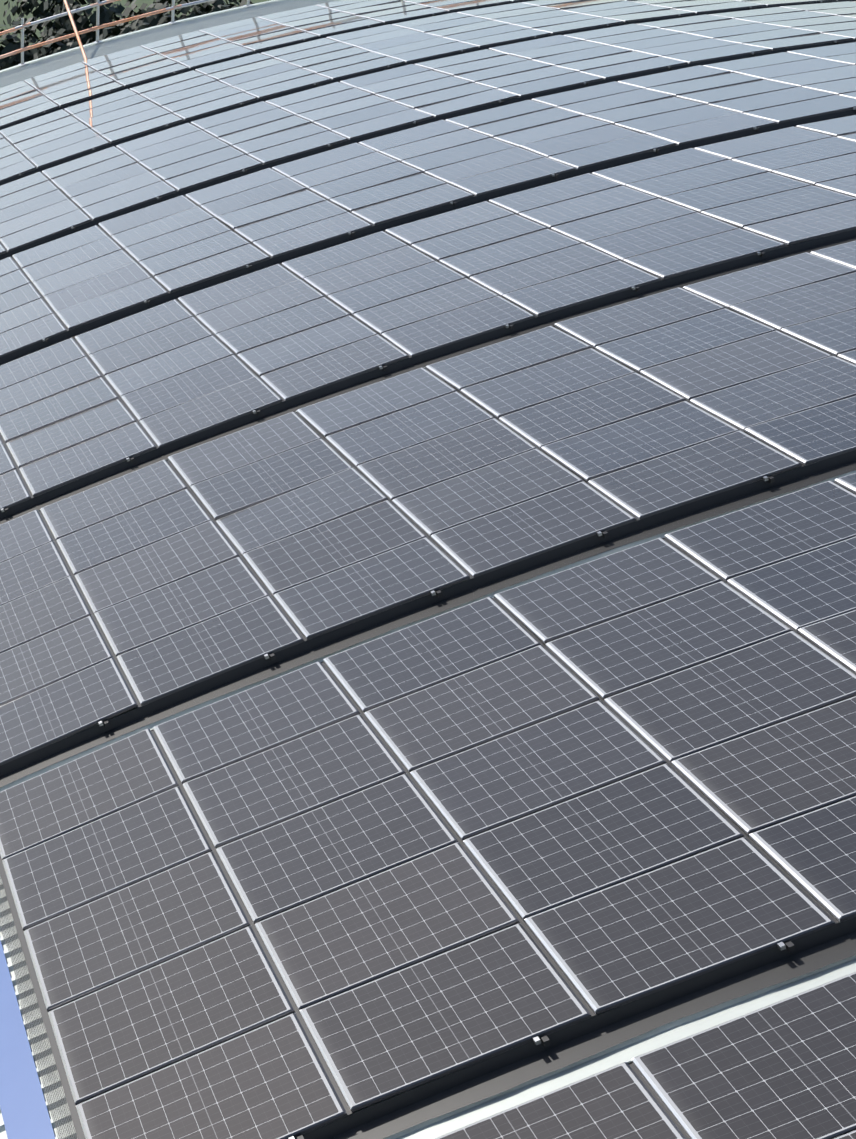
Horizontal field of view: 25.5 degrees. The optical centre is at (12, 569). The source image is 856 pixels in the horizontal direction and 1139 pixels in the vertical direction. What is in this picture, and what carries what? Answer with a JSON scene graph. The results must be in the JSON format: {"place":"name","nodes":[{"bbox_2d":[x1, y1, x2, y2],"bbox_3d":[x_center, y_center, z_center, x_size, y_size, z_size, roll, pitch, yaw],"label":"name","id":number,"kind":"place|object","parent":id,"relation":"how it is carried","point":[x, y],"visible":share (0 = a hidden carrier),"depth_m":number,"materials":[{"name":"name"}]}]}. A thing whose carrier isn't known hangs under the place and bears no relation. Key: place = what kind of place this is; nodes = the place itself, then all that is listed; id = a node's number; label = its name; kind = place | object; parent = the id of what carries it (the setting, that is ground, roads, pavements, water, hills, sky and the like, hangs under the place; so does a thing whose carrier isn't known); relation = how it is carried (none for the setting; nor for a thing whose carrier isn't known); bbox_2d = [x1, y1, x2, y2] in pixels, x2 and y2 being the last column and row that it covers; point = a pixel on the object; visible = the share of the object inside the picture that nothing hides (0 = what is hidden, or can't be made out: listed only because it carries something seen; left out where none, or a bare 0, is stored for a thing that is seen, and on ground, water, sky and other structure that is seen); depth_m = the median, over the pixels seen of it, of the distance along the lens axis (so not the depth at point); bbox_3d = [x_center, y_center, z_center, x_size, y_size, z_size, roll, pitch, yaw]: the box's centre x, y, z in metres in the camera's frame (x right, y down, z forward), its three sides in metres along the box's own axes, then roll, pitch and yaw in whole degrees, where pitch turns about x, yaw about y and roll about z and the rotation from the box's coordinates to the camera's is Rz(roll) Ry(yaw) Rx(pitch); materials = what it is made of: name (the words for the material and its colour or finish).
{"place":"outdoors","nodes":[
{"label":"outdoors","id":0,"kind":"place"},
{"bbox_2d":[0,0,270,57],"bbox_3d":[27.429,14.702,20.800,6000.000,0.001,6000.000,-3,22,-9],"label":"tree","id":1,"kind":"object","parent":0,"point":[3,7],"depth_m":258.89,"materials":[{"name":"green plant"}]},
{"bbox_2d":[0,25,40,69],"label":"tree","id":2,"kind":"object","parent":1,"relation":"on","point":[9,43],"visible":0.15,"depth_m":77.54,"materials":[{"name":"green plant"}]},
{"bbox_2d":[1,0,83,60],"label":"tree","id":3,"kind":"object","parent":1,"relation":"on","point":[25,7],"visible":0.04,"depth_m":86.76,"materials":[{"name":"green plant"}]},
{"bbox_2d":[27,28,83,60],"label":"tree","id":4,"kind":"object","parent":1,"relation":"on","point":[61,32],"visible":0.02,"depth_m":75.58,"materials":[{"name":"green plant"}]},
{"bbox_2d":[44,0,131,46],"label":"tree","id":5,"kind":"object","parent":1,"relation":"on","point":[106,16],"visible":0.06,"depth_m":81.28,"materials":[{"name":"green plant"}]},
{"bbox_2d":[85,0,254,44],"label":"tree","id":6,"kind":"object","parent":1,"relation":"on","point":[152,20],"visible":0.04,"depth_m":75.56,"materials":[{"name":"green plant"}]},
{"bbox_2d":[153,0,251,18],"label":"tree","id":7,"kind":"object","parent":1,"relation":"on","point":[214,4],"depth_m":83.00,"materials":[{"name":"green plant"}]},
{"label":"hall walls","id":8,"kind":"object","parent":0,"visible":0},
{"bbox_2d":[0,0,281,1138],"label":"roof flashings","id":9,"kind":"object","parent":8,"relation":"on","point":[24,1108],"visible":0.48,"depth_m":13.80,"materials":[{"name":"grey"}]},
{"bbox_2d":[0,0,855,1138],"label":"roof sheet","id":10,"kind":"object","parent":8,"relation":"on","point":[632,1048],"visible":0.06,"depth_m":13.34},
{"bbox_2d":[0,0,252,66],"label":"railing","id":11,"kind":"object","parent":10,"relation":"on","point":[97,4],"visible":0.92,"depth_m":54.69,"materials":[{"name":"silver metal"}]},
{"bbox_2d":[0,0,855,1138],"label":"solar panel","id":12,"kind":"object","parent":10,"relation":"on","point":[620,862],"visible":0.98,"depth_m":18.53,"materials":[{"name":"black glass"}]},
{"bbox_2d":[0,0,855,1138],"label":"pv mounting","id":13,"kind":"object","parent":10,"relation":"on","point":[590,1036],"visible":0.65,"depth_m":17.72,"materials":[{"name":"silver metal"}]}
]}

